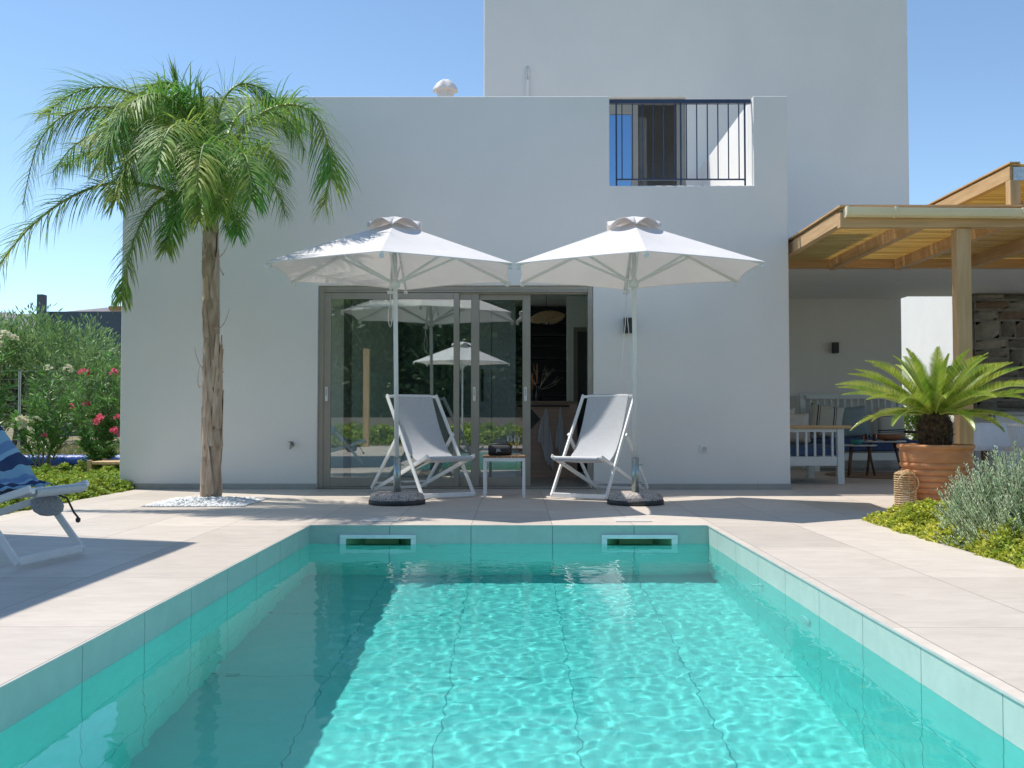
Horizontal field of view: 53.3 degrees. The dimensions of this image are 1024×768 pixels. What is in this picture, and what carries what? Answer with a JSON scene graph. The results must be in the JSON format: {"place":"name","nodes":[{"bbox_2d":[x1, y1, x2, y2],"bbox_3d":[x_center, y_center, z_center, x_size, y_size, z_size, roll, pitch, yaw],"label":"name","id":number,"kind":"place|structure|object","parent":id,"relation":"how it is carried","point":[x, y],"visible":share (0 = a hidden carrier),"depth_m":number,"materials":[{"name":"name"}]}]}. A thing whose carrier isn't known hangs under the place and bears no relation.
{"place":"outdoors","nodes":[
{"label":"outdoors","id":0,"kind":"place"},
{"bbox_2d":[0,419,34,431],"bbox_3d":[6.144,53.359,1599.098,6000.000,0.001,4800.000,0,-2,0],"label":"ground","id":1,"kind":"structure","parent":0,"point":[12,430],"depth_m":80.58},
{"bbox_2d":[24,454,119,466],"bbox_3d":[-6.155,1.163,14.293,1.651,0.354,0.182,0,-2,0],"label":"cover roll","id":2,"kind":"object","parent":1,"relation":"on","point":[71,460],"visible":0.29,"depth_m":14.23,"materials":[{"name":"blue plastic"}]},
{"bbox_2d":[109,306,121,310],"bbox_3d":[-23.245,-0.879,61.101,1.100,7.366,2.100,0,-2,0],"label":"house","id":3,"kind":"structure","parent":1,"relation":"on","point":[115,309],"depth_m":60.17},
{"bbox_2d":[120,0,1023,488],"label":"villa","id":4,"kind":"object","parent":1,"relation":"on","point":[504,166],"visible":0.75,"depth_m":11.49,"materials":[{"name":"paint"}]},
{"bbox_2d":[433,79,457,96],"bbox_3d":[-0.890,-2.971,13.608,0.500,2.192,0.500,0,-2,0],"label":"roof vent","id":5,"kind":"object","parent":4,"relation":"on","point":[445,88],"visible":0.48,"depth_m":13.55,"materials":[{"name":"white metal"}]},
{"bbox_2d":[318,286,592,488],"bbox_3d":[-0.632,0.038,11.522,3.083,2.276,0.171,0,-2,0],"label":"sliding door","id":6,"kind":"structure","parent":4,"relation":"in","point":[326,293],"depth_m":11.48,"materials":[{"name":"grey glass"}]},
{"bbox_2d":[526,66,528,95],"bbox_3d":[0.227,-3.248,14.894,0.048,2.829,0.051,0,-2,0],"label":"pipe trunking","id":7,"kind":"object","parent":4,"relation":"on","point":[527,87],"visible":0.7,"depth_m":14.91,"materials":[{"name":"white paint"}]},
{"bbox_2d":[516,401,577,477],"bbox_3d":[0.408,0.737,13.651,0.912,1.010,0.681,0,-2,0],"label":"kitchen counter","id":8,"kind":"object","parent":4,"relation":"on","point":[540,468],"visible":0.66,"depth_m":13.38,"materials":[{"name":"brown wood"}]},
{"bbox_2d":[531,373,534,400],"bbox_3d":[0.277,0.044,13.725,0.070,0.380,0.070,0,-2,0],"label":"candlestick","id":9,"kind":"object","parent":8,"relation":"on","point":[532,389],"visible":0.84,"depth_m":13.71,"materials":[{"name":"black metal"}]},
{"bbox_2d":[535,364,539,400],"bbox_3d":[0.337,-0.020,13.607,0.080,0.500,0.080,0,-2,0],"label":"candlestick","id":10,"kind":"object","parent":8,"relation":"on","point":[537,390],"visible":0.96,"depth_m":13.60,"materials":[{"name":"black metal"}]},
{"bbox_2d":[538,408,553,472],"bbox_3d":[0.443,0.729,13.292,0.198,0.869,0.070,0,-2,0],"label":"kitchen towel","id":11,"kind":"object","parent":8,"relation":"hanging from","point":[544,437],"visible":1,"depth_m":13.28,"materials":[{"name":"fabric"}]},
{"bbox_2d":[530,364,562,400],"bbox_3d":[0.425,-0.016,13.834,0.558,0.507,0.335,1,-2,-17],"label":"branch vase","id":12,"kind":"object","parent":8,"relation":"on","point":[540,395],"visible":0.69,"depth_m":13.82,"materials":[{"name":"brown wood"}]},
{"bbox_2d":[555,406,564,455],"bbox_3d":[0.628,0.619,13.295,0.127,0.662,0.069,0,-2,0],"label":"kitchen towel","id":13,"kind":"object","parent":8,"relation":"hanging from","point":[560,441],"visible":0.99,"depth_m":13.28,"materials":[{"name":"fabric"}]},
{"bbox_2d":[530,294,564,325],"bbox_3d":[0.468,-1.060,13.841,0.511,0.554,0.364,0,-2,0],"label":"pendant lamp","id":14,"kind":"object","parent":4,"relation":"hanging from","point":[548,317],"visible":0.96,"depth_m":13.76,"materials":[{"name":"wicker"}]},
{"bbox_2d":[516,311,583,468],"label":"staircase","id":15,"kind":"structure","parent":4,"relation":"on","point":[544,357],"depth_m":16.00,"materials":[{"name":"brown wood"}]},
{"bbox_2d":[573,327,586,470],"bbox_3d":[1.295,0.227,14.975,0.780,2.118,0.038,0,-2,0],"label":"door frame","id":16,"kind":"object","parent":4,"relation":"in","point":[575,329],"depth_m":14.98,"materials":[{"name":"metal"}]},
{"bbox_2d":[578,332,586,471],"bbox_3d":[1.326,0.258,14.981,0.718,2.057,0.023,0,-2,0],"label":"inner door","id":17,"kind":"structure","parent":4,"relation":"in","point":[582,336],"depth_m":14.98,"materials":[{"name":"brown wood"}]},
{"bbox_2d":[624,318,631,333],"bbox_3d":[1.293,-0.650,11.377,0.090,0.174,0.090,0,-2,0],"label":"wall lamp","id":18,"kind":"object","parent":4,"relation":"attached to","point":[629,323],"visible":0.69,"depth_m":11.33,"materials":[{"name":"black metal"}]},
{"bbox_2d":[609,105,684,185],"bbox_3d":[1.402,-3.011,15.032,2.286,2.361,0.100,0,-2,0],"label":"terrace door","id":19,"kind":"structure","parent":4,"relation":"in","point":[626,109],"depth_m":15.04,"materials":[{"name":"glass"}]},
{"bbox_2d":[609,99,750,185],"bbox_3d":[1.906,-2.586,11.584,1.611,1.289,0.060,0,-2,0],"label":"balcony railing","id":20,"kind":"object","parent":4,"relation":"attached to","point":[674,102],"visible":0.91,"depth_m":11.58,"materials":[{"name":"black metal"}]},
{"bbox_2d":[700,445,707,452],"bbox_3d":[2.141,0.724,11.361,0.090,0.090,0.026,0,-2,0],"label":"wall socket","id":21,"kind":"object","parent":4,"relation":"attached to","point":[703,448],"depth_m":11.35,"materials":[{"name":"white paint"}]},
{"bbox_2d":[832,342,838,352],"bbox_3d":[5.124,-0.572,16.163,0.090,0.174,0.090,0,-2,0],"label":"wall lamp","id":22,"kind":"object","parent":4,"relation":"attached to","point":[835,347],"visible":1,"depth_m":16.12,"materials":[{"name":"black metal"}]},
{"bbox_2d":[901,296,953,438],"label":"side wing","id":23,"kind":"structure","parent":1,"relation":"on","point":[926,326],"depth_m":19.87,"materials":[{"name":"white paint"}]},
{"bbox_2d":[903,387,953,440],"bbox_3d":[6.842,0.675,17.216,1.499,1.589,1.340,2,-3,-43],"label":"garden shrub","id":24,"kind":"object","parent":1,"relation":"on","point":[908,419],"visible":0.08,"depth_m":16.92,"materials":[{"name":"green plant"}]},
{"bbox_2d":[0,307,109,413],"bbox_3d":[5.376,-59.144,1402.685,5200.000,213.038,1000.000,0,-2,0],"label":"hills","id":25,"kind":"structure","parent":0,"point":[87,310],"depth_m":1494.35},
{"bbox_2d":[6,431,119,467],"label":"rough ground","id":26,"kind":"structure","parent":0,"point":[69,442],"depth_m":28.77,"materials":[{"name":"beige soil"}]},
{"bbox_2d":[0,309,64,421],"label":"olive tree","id":27,"kind":"object","parent":26,"relation":"on","point":[27,372],"visible":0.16,"depth_m":22.96,"materials":[{"name":"green plant"}]},
{"bbox_2d":[0,302,120,446],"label":"olive tree","id":28,"kind":"object","parent":26,"relation":"on","point":[24,333],"visible":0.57,"depth_m":21.66,"materials":[{"name":"green plant"}]},
{"bbox_2d":[2,371,119,453],"bbox_3d":[-8.289,0.574,17.517,9.291,1.602,0.054,0,-2,0],"label":"wire fence","id":29,"kind":"object","parent":26,"relation":"on","point":[19,379],"visible":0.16,"depth_m":17.51,"materials":[{"name":"grey metal"}]},
{"bbox_2d":[1,326,120,443],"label":"olive tree","id":30,"kind":"object","parent":26,"relation":"on","point":[111,345],"visible":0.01,"depth_m":25.97,"materials":[{"name":"green plant"}]},
{"bbox_2d":[14,443,119,467],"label":"weeds","id":31,"kind":"object","parent":26,"relation":"on","point":[67,452],"visible":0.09,"depth_m":18.05,"materials":[{"name":"green plant"}]},
{"bbox_2d":[36,294,121,437],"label":"boundary wall","id":32,"kind":"structure","parent":26,"relation":"on","point":[112,319],"depth_m":34.14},
{"bbox_2d":[67,350,120,432],"bbox_3d":[-8.482,0.292,23.631,3.466,2.548,4.433,2,-3,-42],"label":"olive tree","id":33,"kind":"object","parent":26,"relation":"on","point":[119,369],"visible":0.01,"depth_m":22.46,"materials":[{"name":"green plant"}]},
{"bbox_2d":[0,544,1023,767],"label":"water","id":34,"kind":"structure","parent":0,"point":[508,656],"depth_m":3.63,"materials":[{"name":"teal liquid"}]},
{"bbox_2d":[0,468,1023,700],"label":"deck","id":35,"kind":"structure","parent":0,"point":[963,608],"depth_m":6.23,"materials":[{"name":"tile"}]},
{"bbox_2d":[0,447,88,565],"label":"sun lounger","id":36,"kind":"object","parent":35,"relation":"on","point":[78,546],"visible":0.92,"depth_m":5.68,"materials":[{"name":"white paint"}]},
{"bbox_2d":[0,425,50,490],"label":"beach towel","id":37,"kind":"object","parent":36,"relation":"on","point":[16,471],"visible":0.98,"depth_m":5.95,"materials":[{"name":"blue fabric"}]},
{"bbox_2d":[30,495,80,522],"bbox_3d":[-2.657,0.719,5.967,0.316,0.175,0.094,0,-2,6],"label":"pouch","id":38,"kind":"object","parent":36,"relation":"hanging from","point":[48,506],"visible":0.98,"depth_m":5.94,"materials":[{"name":"fabric"}]},
{"bbox_2d":[142,495,267,506],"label":"pebbles","id":39,"kind":"object","parent":35,"relation":"on","point":[210,501],"visible":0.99,"depth_m":9.35,"materials":[{"name":"white gravel"}]},
{"bbox_2d":[0,54,361,497],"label":"palm tree","id":40,"kind":"object","parent":39,"relation":"on","point":[203,170],"visible":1,"depth_m":9.41,"materials":[{"name":"green plant"}]},
{"bbox_2d":[141,498,268,506],"bbox_3d":[-2.857,1.123,9.579,0.924,0.024,0.924,0,-2,0],"label":"pebble bed edge","id":41,"kind":"object","parent":35,"relation":"on","point":[205,506],"visible":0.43,"depth_m":9.13,"materials":[{"name":"tile"}]},
{"bbox_2d":[361,518,400,521],"bbox_3d":[-1.019,1.058,7.954,0.280,0.005,0.280,0,-2,0],"label":"stone hatch","id":42,"kind":"object","parent":35,"relation":"on","point":[381,520],"visible":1,"depth_m":7.90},
{"bbox_2d":[264,216,512,505],"bbox_3d":[-1.089,-0.227,9.487,2.198,2.676,2.499,0,-2,0],"label":"parasol","id":43,"kind":"object","parent":35,"relation":"on","point":[394,253],"visible":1,"depth_m":9.48,"materials":[{"name":"fabric"}]},
{"bbox_2d":[371,394,475,497],"bbox_3d":[-0.916,0.619,10.539,0.680,1.035,1.217,1,-2,-33],"label":"deck chair","id":44,"kind":"object","parent":35,"relation":"on","point":[421,436],"visible":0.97,"depth_m":10.57,"materials":[{"name":"white fabric"}]},
{"bbox_2d":[483,454,524,497],"bbox_3d":[-0.079,0.934,10.395,0.424,0.415,0.428,0,-2,0],"label":"side table","id":45,"kind":"object","parent":35,"relation":"on","point":[486,457],"visible":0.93,"depth_m":10.19,"materials":[{"name":"white paint"}]},
{"bbox_2d":[488,443,511,455],"bbox_3d":[-0.122,0.667,10.323,0.236,0.136,0.112,0,-2,0],"label":"portable speaker","id":46,"kind":"object","parent":45,"relation":"on","point":[499,449],"visible":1,"depth_m":10.28},
{"bbox_2d":[513,435,520,455],"bbox_3d":[0.048,0.618,10.285,0.080,0.210,0.080,0,-2,0],"label":"wine glass","id":47,"kind":"object","parent":45,"relation":"on","point":[518,443],"visible":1,"depth_m":10.31,"materials":[{"name":"clear glass"}]},
{"bbox_2d":[0,525,1023,705],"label":"pool edge","id":48,"kind":"object","parent":35,"relation":"on","point":[1009,695],"visible":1,"depth_m":4.23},
{"bbox_2d":[550,394,648,498],"bbox_3d":[0.896,0.616,10.460,0.680,1.035,1.217,-1,-2,27],"label":"deck chair","id":49,"kind":"object","parent":35,"relation":"on","point":[601,429],"visible":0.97,"depth_m":10.49,"materials":[{"name":"white fabric"}]},
{"bbox_2d":[613,518,651,521],"bbox_3d":[0.935,1.058,7.946,0.280,0.005,0.280,0,-2,0],"label":"stone hatch","id":50,"kind":"object","parent":35,"relation":"on","point":[631,519],"visible":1,"depth_m":7.91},
{"bbox_2d":[516,216,764,505],"bbox_3d":[1.137,-0.227,9.478,2.208,2.676,2.498,0,-2,0],"label":"parasol","id":51,"kind":"object","parent":35,"relation":"on","point":[633,253],"visible":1,"depth_m":9.47,"materials":[{"name":"fabric"}]},
{"bbox_2d":[790,425,851,483],"bbox_3d":[3.610,0.748,12.889,0.920,0.950,1.360,0,-2,0],"label":"patio armchair","id":52,"kind":"object","parent":35,"relation":"on","point":[813,453],"visible":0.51,"depth_m":12.25,"materials":[{"name":"paint"}]},
{"bbox_2d":[790,408,794,413],"bbox_3d":[3.451,0.533,13.177,0.480,0.460,0.150,0,-12,-12],"label":"cushion","id":53,"kind":"object","parent":52,"relation":"on","point":[792,410],"visible":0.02,"depth_m":13.23,"materials":[{"name":"fabric"}]},
{"bbox_2d":[790,413,810,443],"bbox_3d":[3.469,0.558,12.725,0.500,0.400,0.160,0,-16,0],"label":"cushion","id":54,"kind":"object","parent":52,"relation":"on","point":[799,419],"visible":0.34,"depth_m":12.67,"materials":[{"name":"fabric"}]},
{"bbox_2d":[799,394,918,470],"bbox_3d":[5.310,0.729,15.611,1.600,1.174,0.814,0,-2,0],"label":"patio bench","id":55,"kind":"object","parent":35,"relation":"on","point":[878,447],"visible":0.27,"depth_m":15.26,"materials":[{"name":"white paint"},{"name":"light wood"}]},
{"bbox_2d":[809,403,844,437],"bbox_3d":[4.780,0.570,15.521,0.500,0.520,0.160,8,-14,10],"label":"cushion","id":56,"kind":"object","parent":55,"relation":"on","point":[824,415],"visible":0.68,"depth_m":15.48,"materials":[{"name":"fabric"}]},
{"bbox_2d":[842,405,869,436],"bbox_3d":[5.180,0.581,15.569,0.520,0.500,0.170,-3,-16,-4],"label":"cushion","id":57,"kind":"object","parent":55,"relation":"on","point":[852,416],"visible":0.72,"depth_m":15.50,"materials":[{"name":"fabric"}]},
{"bbox_2d":[876,407,904,437],"bbox_3d":[5.780,0.601,15.567,0.460,0.500,0.160,-2,-2,-10],"label":"cushion","id":58,"kind":"object","parent":55,"relation":"on","point":[885,426],"visible":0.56,"depth_m":15.50,"materials":[{"name":"fabric"}]},
{"bbox_2d":[825,471,897,478],"bbox_3d":[5.204,1.255,14.046,1.720,0.011,1.720,0,-2,0],"label":"jute rug","id":59,"kind":"object","parent":35,"relation":"on","point":[881,475],"visible":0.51,"depth_m":14.00,"materials":[{"name":"beige wicker"}]},
{"bbox_2d":[844,444,876,475],"bbox_3d":[4.673,1.033,13.806,0.520,0.422,0.520,0,-2,0],"label":"coffee table","id":60,"kind":"object","parent":59,"relation":"on","point":[851,454],"visible":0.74,"depth_m":13.70,"materials":[{"name":"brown wood"}]},
{"bbox_2d":[850,439,862,444],"bbox_3d":[4.653,0.785,13.764,0.170,0.070,0.170,0,-2,0],"label":"teal bowl","id":61,"kind":"object","parent":60,"relation":"on","point":[856,441],"visible":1,"depth_m":13.72,"materials":[{"name":"ceramic"}]},
{"bbox_2d":[863,440,905,475],"bbox_3d":[5.034,1.014,14.005,0.720,0.473,0.720,0,-2,0],"label":"coffee table","id":62,"kind":"object","parent":59,"relation":"on","point":[882,441],"visible":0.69,"depth_m":13.84,"materials":[{"name":"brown wood"}]},
{"bbox_2d":[861,434,865,440],"bbox_3d":[4.773,0.728,13.845,0.060,0.090,0.060,0,-2,0],"label":"amber tumbler","id":63,"kind":"object","parent":62,"relation":"on","point":[863,436],"visible":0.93,"depth_m":13.82,"materials":[{"name":"brown glass"}]},
{"bbox_2d":[872,434,876,440],"bbox_3d":[4.913,0.727,13.825,0.060,0.090,0.060,0,-2,0],"label":"amber tumbler","id":64,"kind":"object","parent":62,"relation":"on","point":[874,437],"visible":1,"depth_m":13.80,"materials":[{"name":"brown glass"}]},
{"bbox_2d":[877,434,906,440],"bbox_3d":[5.174,0.733,13.964,0.448,0.088,0.352,0,-2,0],"label":"wooden bowl","id":65,"kind":"object","parent":62,"relation":"on","point":[889,437],"visible":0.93,"depth_m":13.84,"materials":[{"name":"brown wood"}]},
{"bbox_2d":[788,162,1023,482],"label":"pergola","id":66,"kind":"object","parent":35,"relation":"on","point":[964,230],"visible":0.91,"depth_m":10.48,"materials":[{"name":"brown wood"}]},
{"bbox_2d":[893,470,918,506],"bbox_3d":[3.426,0.922,8.888,0.200,0.339,0.201,0,-2,0],"label":"rattan lantern","id":67,"kind":"object","parent":35,"relation":"on","point":[901,482],"visible":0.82,"depth_m":8.83,"materials":[{"name":"beige wicker"}]},
{"bbox_2d":[896,443,975,504],"bbox_3d":[3.735,0.813,8.984,0.650,0.565,0.650,0,-2,0],"label":"terracotta pot","id":68,"kind":"object","parent":35,"relation":"on","point":[932,467],"visible":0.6,"depth_m":8.75,"materials":[{"name":"ceramic"}]},
{"bbox_2d":[834,347,1023,444],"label":"cycad","id":69,"kind":"object","parent":68,"relation":"in","point":[937,398],"visible":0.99,"depth_m":8.85,"materials":[{"name":"green plant"}]},
{"bbox_2d":[972,293,1023,468],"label":"stone wall","id":70,"kind":"structure","parent":35,"relation":"on","point":[997,327],"depth_m":15.52,"materials":[{"name":"beige stone"}]},
{"bbox_2d":[974,412,1023,472],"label":"outdoor counter","id":71,"kind":"object","parent":35,"relation":"on","point":[1019,415],"visible":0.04,"depth_m":14.66,"materials":[{"name":"paint"}]},
{"bbox_2d":[1004,424,1023,465],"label":"rope chair","id":72,"kind":"object","parent":35,"relation":"on","point":[1011,439],"visible":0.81,"depth_m":10.67,"materials":[{"name":"white paint"}]},
{"bbox_2d":[0,526,1023,750],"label":"pool walls","id":73,"kind":"structure","parent":0,"point":[997,712],"depth_m":4.40,"materials":[{"name":"tile"}]},
{"bbox_2d":[340,535,415,543],"bbox_3d":[-0.993,1.220,7.689,0.564,0.199,0.298,0,-2,0],"label":"pool skimmer","id":74,"kind":"object","parent":73,"relation":"attached to","point":[377,539],"visible":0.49,"depth_m":7.54,"materials":[{"name":"white plastic"}]},
{"bbox_2d":[602,535,677,543],"bbox_3d":[0.944,1.219,7.682,0.562,0.200,0.298,0,-2,0],"label":"pool skimmer","id":75,"kind":"object","parent":73,"relation":"attached to","point":[636,539],"visible":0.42,"depth_m":7.54,"materials":[{"name":"white plastic"}]},
{"bbox_2d":[0,0,1023,313],"label":"sky","id":76,"kind":"structure","parent":0,"point":[965,57],"materials":[{"name":"blue"}]},
{"bbox_2d":[981,451,988,475],"bbox_3d":[6.135,0.819,11.656,2.020,0.728,0.900,0,-2,0],"label":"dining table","id":77,"kind":"object","parent":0,"point":[983,458],"visible":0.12,"depth_m":11.28,"materials":[{"name":"brown wood"}]},
{"bbox_2d":[952,423,1023,450],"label":"tablecloth","id":78,"kind":"object","parent":77,"relation":"on","point":[989,436],"visible":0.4,"depth_m":11.15,"materials":[{"name":"fabric"}]},
{"label":"bed soil","id":79,"kind":"structure","parent":0,"visible":0},
{"bbox_2d":[0,324,19,424],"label":"oleander","id":80,"kind":"object","parent":79,"relation":"on","point":[12,337],"visible":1,"depth_m":12.24,"materials":[{"name":"green plant"}]},
{"bbox_2d":[7,364,99,466],"bbox_3d":[-5.668,0.482,12.717,1.109,1.476,0.822,0,-2,0],"label":"oleander","id":81,"kind":"object","parent":79,"relation":"on","point":[35,421],"visible":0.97,"depth_m":12.60,"materials":[{"name":"green plant"}]},
{"bbox_2d":[0,460,135,513],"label":"ground cover","id":82,"kind":"object","parent":79,"relation":"on","point":[101,480],"visible":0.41,"depth_m":10.95,"materials":[{"name":"green plant"}]},
{"bbox_2d":[60,351,120,465],"bbox_3d":[-5.355,0.393,13.275,0.916,1.700,1.438,1,-2,-29],"label":"oleander","id":83,"kind":"object","parent":79,"relation":"on","point":[103,442],"visible":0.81,"depth_m":13.13,"materials":[{"name":"green plant"}]},
{"bbox_2d":[87,458,119,472],"bbox_3d":[-4.802,1.089,12.440,0.560,0.340,0.500,0,-2,0],"label":"wooden stool","id":84,"kind":"object","parent":79,"relation":"on","point":[102,462],"visible":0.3,"depth_m":12.20,"materials":[{"name":"brown wood"}]},
{"bbox_2d":[862,497,1023,568],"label":"ground cover","id":85,"kind":"object","parent":79,"relation":"on","point":[909,518],"visible":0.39,"depth_m":6.62,"materials":[{"name":"green plant"}]},
{"bbox_2d":[931,441,1023,556],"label":"rosemary bush","id":86,"kind":"object","parent":79,"relation":"on","point":[992,497],"visible":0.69,"depth_m":6.35,"materials":[{"name":"green plant"}]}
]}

